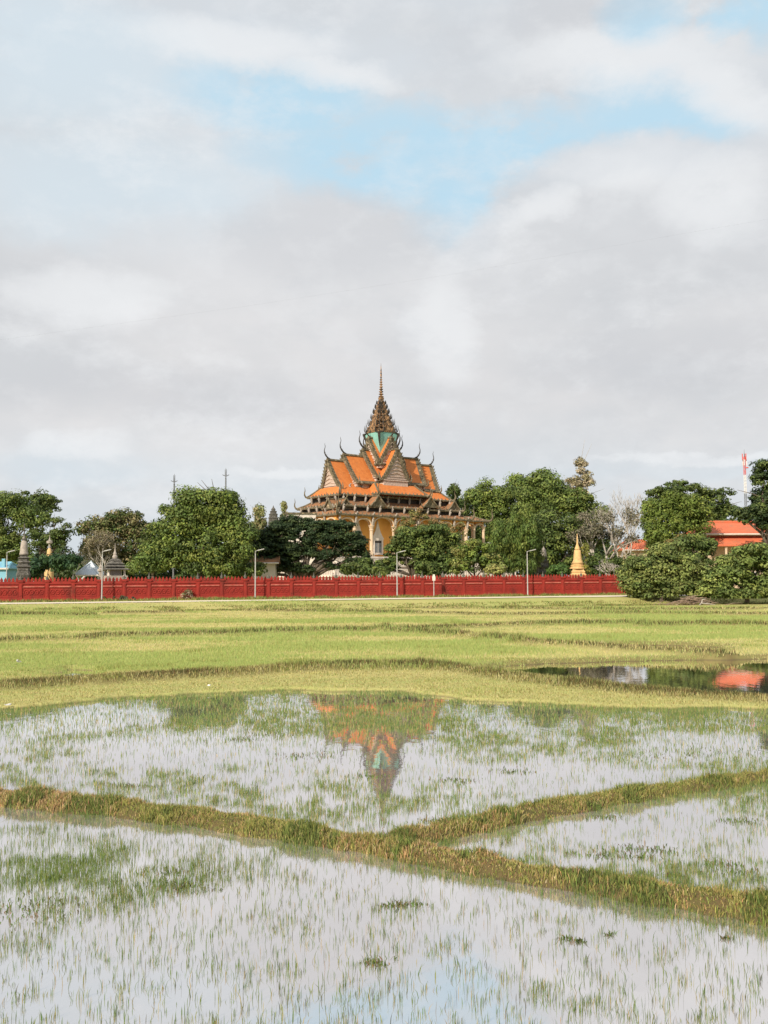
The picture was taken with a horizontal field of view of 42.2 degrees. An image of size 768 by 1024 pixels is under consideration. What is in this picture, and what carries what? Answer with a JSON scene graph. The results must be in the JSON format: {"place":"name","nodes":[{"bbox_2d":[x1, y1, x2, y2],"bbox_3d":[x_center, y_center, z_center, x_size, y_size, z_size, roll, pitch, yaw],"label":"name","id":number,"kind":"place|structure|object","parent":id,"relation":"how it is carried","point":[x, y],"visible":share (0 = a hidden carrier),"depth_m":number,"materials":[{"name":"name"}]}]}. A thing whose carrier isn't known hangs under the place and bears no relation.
{"place":"outdoors","nodes":[
{"label":"outdoors","id":0,"kind":"place"},
{"bbox_2d":[0,595,685,603],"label":"path","id":1,"kind":"structure","parent":0,"point":[321,599],"depth_m":95.66,"materials":[{"name":"concrete"}]},
{"bbox_2d":[0,645,767,1023],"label":"water","id":2,"kind":"structure","parent":0,"point":[400,759],"depth_m":9.10,"materials":[{"name":"liquid"}]},
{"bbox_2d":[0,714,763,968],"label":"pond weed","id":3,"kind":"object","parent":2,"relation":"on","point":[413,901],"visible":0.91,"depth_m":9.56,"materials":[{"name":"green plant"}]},
{"bbox_2d":[0,674,767,1023],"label":"rice seedlings","id":4,"kind":"object","parent":2,"relation":"on","point":[68,872],"visible":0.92,"depth_m":11.60,"materials":[{"name":"green plant"}]},
{"bbox_2d":[0,595,767,926],"bbox_3d":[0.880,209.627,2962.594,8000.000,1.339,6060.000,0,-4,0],"label":"ground","id":5,"kind":"structure","parent":0,"point":[640,703],"depth_m":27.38,"materials":[{"name":"green plant"}]},
{"bbox_2d":[0,559,17,581],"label":"blue hut","id":6,"kind":"object","parent":5,"relation":"on","point":[11,570],"visible":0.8,"depth_m":111.71,"materials":[{"name":"paint"}]},
{"bbox_2d":[6,550,15,578],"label":"street lamp","id":7,"kind":"object","parent":5,"relation":"on","point":[6,561],"visible":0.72,"depth_m":105.77,"materials":[{"name":"grey metal"}]},
{"bbox_2d":[16,523,30,581],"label":"stupa","id":8,"kind":"object","parent":5,"relation":"on","point":[23,566],"visible":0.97,"depth_m":104.53,"materials":[{"name":"stone"}]},
{"bbox_2d":[0,488,53,560],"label":"feathery tree","id":9,"kind":"object","parent":5,"relation":"on","point":[23,511],"visible":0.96,"depth_m":123.09,"materials":[{"name":"green plant"}]},
{"bbox_2d":[21,487,72,580],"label":"layered tree","id":10,"kind":"object","parent":5,"relation":"on","point":[49,502],"visible":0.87,"depth_m":135.73,"materials":[{"name":"green plant"}]},
{"bbox_2d":[44,536,53,580],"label":"stupa","id":11,"kind":"object","parent":5,"relation":"on","point":[49,551],"visible":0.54,"depth_m":117.70,"materials":[{"name":"gold stone"}]},
{"bbox_2d":[26,553,83,579],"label":"broadleaf bush","id":12,"kind":"object","parent":5,"relation":"on","point":[63,563],"visible":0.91,"depth_m":109.68,"materials":[{"name":"green plant"}]},
{"bbox_2d":[60,551,107,580],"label":"bare tree","id":13,"kind":"object","parent":5,"relation":"on","point":[85,560],"visible":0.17,"depth_m":139.92,"materials":[{"name":"plant"}]},
{"bbox_2d":[75,561,106,580],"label":"market tent","id":14,"kind":"object","parent":5,"relation":"on","point":[89,570],"visible":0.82,"depth_m":112.30,"materials":[{"name":"metal"}]},
{"bbox_2d":[97,564,103,579],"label":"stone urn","id":15,"kind":"object","parent":5,"relation":"on","point":[99,570],"visible":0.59,"depth_m":108.16,"materials":[{"name":"beige stone"}]},
{"bbox_2d":[78,528,126,575],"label":"bare tree","id":16,"kind":"object","parent":5,"relation":"on","point":[102,543],"visible":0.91,"depth_m":128.09,"materials":[{"name":"grey plant"}]},
{"bbox_2d":[101,549,111,600],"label":"street lamp","id":17,"kind":"object","parent":5,"relation":"on","point":[102,575],"visible":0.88,"depth_m":100.56,"materials":[{"name":"white metal"}]},
{"bbox_2d":[69,506,151,574],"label":"brown green tree","id":18,"kind":"object","parent":5,"relation":"on","point":[128,525],"visible":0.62,"depth_m":130.89,"materials":[{"name":"green plant"}]},
{"bbox_2d":[103,546,130,580],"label":"pavilion shrine","id":19,"kind":"object","parent":5,"relation":"on","point":[114,566],"visible":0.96,"depth_m":108.25,"materials":[{"name":"stone"}]},
{"bbox_2d":[113,595,135,599],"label":"path shrub","id":20,"kind":"object","parent":5,"relation":"on","point":[124,597],"visible":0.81,"depth_m":100.08,"materials":[{"name":"green plant"}]},
{"bbox_2d":[125,521,165,580],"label":"filler tree","id":21,"kind":"object","parent":5,"relation":"on","point":[131,564],"visible":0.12,"depth_m":123.36,"materials":[{"name":"green plant"}]},
{"bbox_2d":[172,475,177,575],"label":"antenna mast","id":22,"kind":"object","parent":5,"relation":"on","point":[174,481],"visible":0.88,"depth_m":150.58,"materials":[{"name":"grey metal"}]},
{"bbox_2d":[180,589,192,598],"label":"path shrub","id":23,"kind":"object","parent":5,"relation":"on","point":[188,593],"visible":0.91,"depth_m":103.76,"materials":[{"name":"green plant"}]},
{"bbox_2d":[132,481,261,578],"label":"bright tree","id":24,"kind":"object","parent":5,"relation":"on","point":[203,524],"visible":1,"depth_m":114.37,"materials":[{"name":"green plant"}]},
{"bbox_2d":[223,469,227,576],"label":"antenna mast","id":25,"kind":"object","parent":5,"relation":"on","point":[225,475],"visible":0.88,"depth_m":150.67,"materials":[{"name":"grey metal"}]},
{"bbox_2d":[231,559,267,577],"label":"bush","id":26,"kind":"object","parent":5,"relation":"on","point":[248,569],"visible":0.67,"depth_m":116.42,"materials":[{"name":"green plant"}]},
{"bbox_2d":[251,502,262,528],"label":"pointed tree","id":27,"kind":"object","parent":5,"relation":"on","point":[256,509],"visible":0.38,"depth_m":150.01,"materials":[{"name":"green plant"}]},
{"bbox_2d":[255,549,263,597],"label":"street lamp","id":28,"kind":"object","parent":5,"relation":"on","point":[255,571],"visible":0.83,"depth_m":105.24,"materials":[{"name":"grey metal"}]},
{"bbox_2d":[254,505,267,529],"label":"pointed tree","id":29,"kind":"object","parent":5,"relation":"on","point":[263,520],"visible":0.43,"depth_m":149.99,"materials":[{"name":"green plant"}]},
{"bbox_2d":[250,552,280,579],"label":"monk house","id":30,"kind":"structure","parent":5,"relation":"on","point":[272,563],"depth_m":121.32,"materials":[{"name":"white paint"}]},
{"bbox_2d":[268,505,277,524],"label":"stone turret","id":31,"kind":"object","parent":5,"relation":"on","point":[273,514],"visible":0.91,"depth_m":147.92,"materials":[{"name":"grey stone"}]},
{"bbox_2d":[279,500,295,573],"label":"pointed tree","id":32,"kind":"object","parent":5,"relation":"on","point":[284,506],"visible":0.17,"depth_m":150.12,"materials":[{"name":"green plant"}]},
{"bbox_2d":[283,512,316,579],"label":"annex building","id":33,"kind":"structure","parent":5,"relation":"on","point":[307,515],"depth_m":150.32,"materials":[{"name":"white paint"}]},
{"bbox_2d":[245,507,373,579],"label":"rain tree","id":34,"kind":"object","parent":5,"relation":"on","point":[277,535],"visible":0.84,"depth_m":122.87,"materials":[{"name":"green plant"}]},
{"bbox_2d":[0,571,666,601],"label":"boundary wall","id":35,"kind":"structure","parent":5,"relation":"on","point":[138,589],"depth_m":107.77,"materials":[{"name":"red paint"},{"name":"painted masonry"}]},
{"bbox_2d":[8,539,680,581],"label":"woodland","id":36,"kind":"object","parent":5,"relation":"on","point":[67,574],"visible":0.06,"depth_m":219.83,"materials":[{"name":"green plant"}]},
{"bbox_2d":[339,560,378,575],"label":"bush","id":37,"kind":"object","parent":5,"relation":"on","point":[347,569],"visible":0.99,"depth_m":117.19,"materials":[{"name":"green plant"}]},
{"bbox_2d":[366,565,387,576],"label":"bush","id":38,"kind":"object","parent":5,"relation":"on","point":[380,569],"visible":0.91,"depth_m":116.84,"materials":[{"name":"green plant"}]},
{"bbox_2d":[0,766,767,925],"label":"bund grass","id":39,"kind":"structure","parent":5,"relation":"on","point":[395,839],"depth_m":10.70,"materials":[{"name":"green plant"}]},
{"bbox_2d":[0,592,767,612],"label":"verge grass","id":40,"kind":"structure","parent":5,"relation":"on","point":[296,597],"depth_m":98.17,"materials":[{"name":"green plant"}]},
{"bbox_2d":[279,369,521,579],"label":"temple","id":41,"kind":"structure","parent":5,"relation":"on","point":[378,487],"depth_m":163.66,"materials":[{"name":"orange tile"}]},
{"bbox_2d":[373,520,383,554],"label":"window","id":42,"kind":"structure","parent":41,"relation":"in","point":[378,538],"depth_m":160.19,"materials":[{"name":"white paint"}]},
{"bbox_2d":[397,550,405,594],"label":"street lamp","id":43,"kind":"object","parent":5,"relation":"on","point":[397,572],"visible":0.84,"depth_m":109.94,"materials":[{"name":"white metal"}]},
{"bbox_2d":[358,523,463,578],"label":"tree","id":44,"kind":"object","parent":5,"relation":"on","point":[432,542],"visible":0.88,"depth_m":120.80,"materials":[{"name":"green plant"}]},
{"bbox_2d":[391,508,450,578],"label":"flowering tree","id":45,"kind":"object","parent":5,"relation":"on","point":[416,516],"visible":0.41,"depth_m":129.66,"materials":[{"name":"green plant"}]},
{"bbox_2d":[413,560,451,578],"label":"bush","id":46,"kind":"object","parent":5,"relation":"on","point":[429,568],"visible":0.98,"depth_m":117.72,"materials":[{"name":"green plant"}]},
{"bbox_2d":[432,574,434,595],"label":"sign post","id":47,"kind":"object","parent":5,"relation":"on","point":[433,578],"visible":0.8,"depth_m":110.81,"materials":[{"name":"white metal"}]},
{"bbox_2d":[445,479,470,531],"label":"round dark tree","id":48,"kind":"object","parent":5,"relation":"on","point":[452,489],"visible":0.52,"depth_m":189.92,"materials":[{"name":"green plant"}]},
{"bbox_2d":[449,522,467,576],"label":"veranda tree","id":49,"kind":"object","parent":5,"relation":"on","point":[459,527],"visible":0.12,"depth_m":135.97,"materials":[{"name":"green plant"}]},
{"bbox_2d":[443,537,502,578],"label":"light green tree","id":50,"kind":"object","parent":5,"relation":"on","point":[466,556],"visible":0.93,"depth_m":116.89,"materials":[{"name":"green plant"}]},
{"bbox_2d":[484,561,507,577],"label":"bush","id":51,"kind":"object","parent":5,"relation":"on","point":[499,569],"visible":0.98,"depth_m":115.26,"materials":[{"name":"green plant"}]},
{"bbox_2d":[458,472,539,557],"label":"wide canopy tree","id":52,"kind":"object","parent":5,"relation":"on","point":[482,500],"visible":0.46,"depth_m":194.13,"materials":[{"name":"green plant"}]},
{"bbox_2d":[489,519,510,573],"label":"column tree","id":53,"kind":"object","parent":5,"relation":"on","point":[498,538],"visible":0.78,"depth_m":119.66,"materials":[{"name":"green plant"}]},
{"bbox_2d":[503,507,526,576],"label":"column tree","id":54,"kind":"object","parent":5,"relation":"on","point":[512,529],"visible":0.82,"depth_m":119.78,"materials":[{"name":"green plant"}]},
{"bbox_2d":[514,502,540,574],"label":"column tree","id":55,"kind":"object","parent":5,"relation":"on","point":[528,526],"visible":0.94,"depth_m":119.55,"materials":[{"name":"green plant"}]},
{"bbox_2d":[527,549,535,593],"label":"street lamp","id":56,"kind":"object","parent":5,"relation":"on","point":[527,569],"visible":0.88,"depth_m":114.68,"materials":[{"name":"white metal"}]},
{"bbox_2d":[531,519,545,575],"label":"column tree","id":57,"kind":"object","parent":5,"relation":"on","point":[539,556],"visible":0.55,"depth_m":121.97,"materials":[{"name":"green plant"}]},
{"bbox_2d":[535,541,548,575],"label":"stupa","id":58,"kind":"object","parent":5,"relation":"on","point":[542,568],"visible":0.38,"depth_m":126.28,"materials":[{"name":"stone"}]},
{"bbox_2d":[544,561,571,576],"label":"flat bush","id":59,"kind":"object","parent":5,"relation":"on","point":[558,569],"visible":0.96,"depth_m":120.91,"materials":[{"name":"green plant"}]},
{"bbox_2d":[507,509,610,577],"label":"shady tree","id":60,"kind":"object","parent":5,"relation":"on","point":[556,547],"visible":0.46,"depth_m":132.35,"materials":[{"name":"green plant"}]},
{"bbox_2d":[507,467,613,524],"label":"tall back tree","id":61,"kind":"object","parent":5,"relation":"on","point":[550,491],"visible":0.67,"depth_m":158.92,"materials":[{"name":"green plant"}]},
{"bbox_2d":[569,535,585,577],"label":"stupa","id":62,"kind":"object","parent":5,"relation":"on","point":[576,567],"visible":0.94,"depth_m":120.31,"materials":[{"name":"gold metal"}]},
{"bbox_2d":[558,487,597,523],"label":"conifer base","id":63,"kind":"object","parent":5,"relation":"on","point":[580,495],"visible":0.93,"depth_m":157.28,"materials":[{"name":"green plant"}]},
{"bbox_2d":[563,441,599,492],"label":"pale conifer","id":64,"kind":"object","parent":5,"relation":"on","point":[587,480],"visible":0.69,"depth_m":165.13,"materials":[{"name":"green plant"}]},
{"bbox_2d":[581,543,591,575],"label":"cone shrub","id":65,"kind":"object","parent":5,"relation":"on","point":[587,548],"visible":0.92,"depth_m":120.76,"materials":[{"name":"green plant"}]},
{"bbox_2d":[563,506,641,558],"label":"bare tree","id":66,"kind":"object","parent":5,"relation":"on","point":[591,530],"visible":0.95,"depth_m":130.10,"materials":[{"name":"grey plant"}]},
{"bbox_2d":[583,552,624,575],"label":"bush","id":67,"kind":"object","parent":5,"relation":"on","point":[595,558],"visible":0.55,"depth_m":126.97,"materials":[{"name":"green plant"}]},
{"bbox_2d":[593,560,619,577],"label":"bare tree","id":68,"kind":"object","parent":5,"relation":"on","point":[607,566],"visible":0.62,"depth_m":123.11,"materials":[{"name":"grey plant"}]},
{"bbox_2d":[591,486,640,557],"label":"bare tree","id":69,"kind":"object","parent":5,"relation":"on","point":[635,526],"visible":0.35,"depth_m":145.18,"materials":[{"name":"grey plant"}]},
{"bbox_2d":[595,491,646,557],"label":"bare tree","id":70,"kind":"object","parent":5,"relation":"on","point":[628,505],"visible":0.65,"depth_m":138.98,"materials":[{"name":"grey plant"}]},
{"bbox_2d":[613,539,647,562],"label":"hall","id":71,"kind":"structure","parent":5,"relation":"on","point":[638,549],"depth_m":150.62,"materials":[{"name":"orange tile"}]},
{"bbox_2d":[613,538,716,601],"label":"bush","id":72,"kind":"object","parent":5,"relation":"on","point":[642,577],"visible":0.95,"depth_m":99.62,"materials":[{"name":"green plant"}]},
{"bbox_2d":[638,489,715,560],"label":"feathery round tree","id":73,"kind":"object","parent":5,"relation":"on","point":[677,512],"visible":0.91,"depth_m":116.94,"materials":[{"name":"green plant"}]},
{"bbox_2d":[664,533,695,552],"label":"reddish shrub","id":74,"kind":"object","parent":5,"relation":"on","point":[678,535],"visible":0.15,"depth_m":107.27,"materials":[{"name":"green plant"}]},
{"bbox_2d":[642,480,741,533],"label":"dark flat tree","id":75,"kind":"object","parent":5,"relation":"on","point":[721,508],"visible":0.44,"depth_m":149.58,"materials":[{"name":"green plant"}]},
{"bbox_2d":[654,595,732,604],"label":"brush pile","id":76,"kind":"object","parent":5,"relation":"on","point":[691,599],"visible":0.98,"depth_m":96.20,"materials":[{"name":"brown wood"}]},
{"bbox_2d":[677,531,717,566],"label":"young tree","id":77,"kind":"object","parent":5,"relation":"on","point":[701,543],"visible":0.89,"depth_m":104.37,"materials":[{"name":"green plant"}]},
{"bbox_2d":[703,507,743,520],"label":"tree","id":78,"kind":"object","parent":5,"relation":"on","point":[723,517],"visible":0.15,"depth_m":164.17,"materials":[{"name":"green plant"}]},
{"bbox_2d":[687,521,766,587],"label":"temple hall","id":79,"kind":"structure","parent":5,"relation":"on","point":[727,535],"depth_m":120.91,"materials":[{"name":"orange tile"}]},
{"bbox_2d":[693,541,767,602],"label":"bush","id":80,"kind":"object","parent":5,"relation":"on","point":[731,571],"visible":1,"depth_m":98.44,"materials":[{"name":"green plant"}]},
{"bbox_2d":[742,453,747,506],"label":"telecom tower","id":81,"kind":"structure","parent":5,"relation":"on","point":[744,461],"depth_m":301.38,"materials":[{"name":"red metal"}]},
{"bbox_2d":[725,458,767,544],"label":"tree","id":82,"kind":"object","parent":5,"relation":"on","point":[756,510],"visible":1,"depth_m":112.87,"materials":[{"name":"green plant"}]},
{"bbox_2d":[0,0,767,581],"label":"sky","id":83,"kind":"structure","parent":0,"point":[173,160],"materials":[{"name":"white"}]}
]}

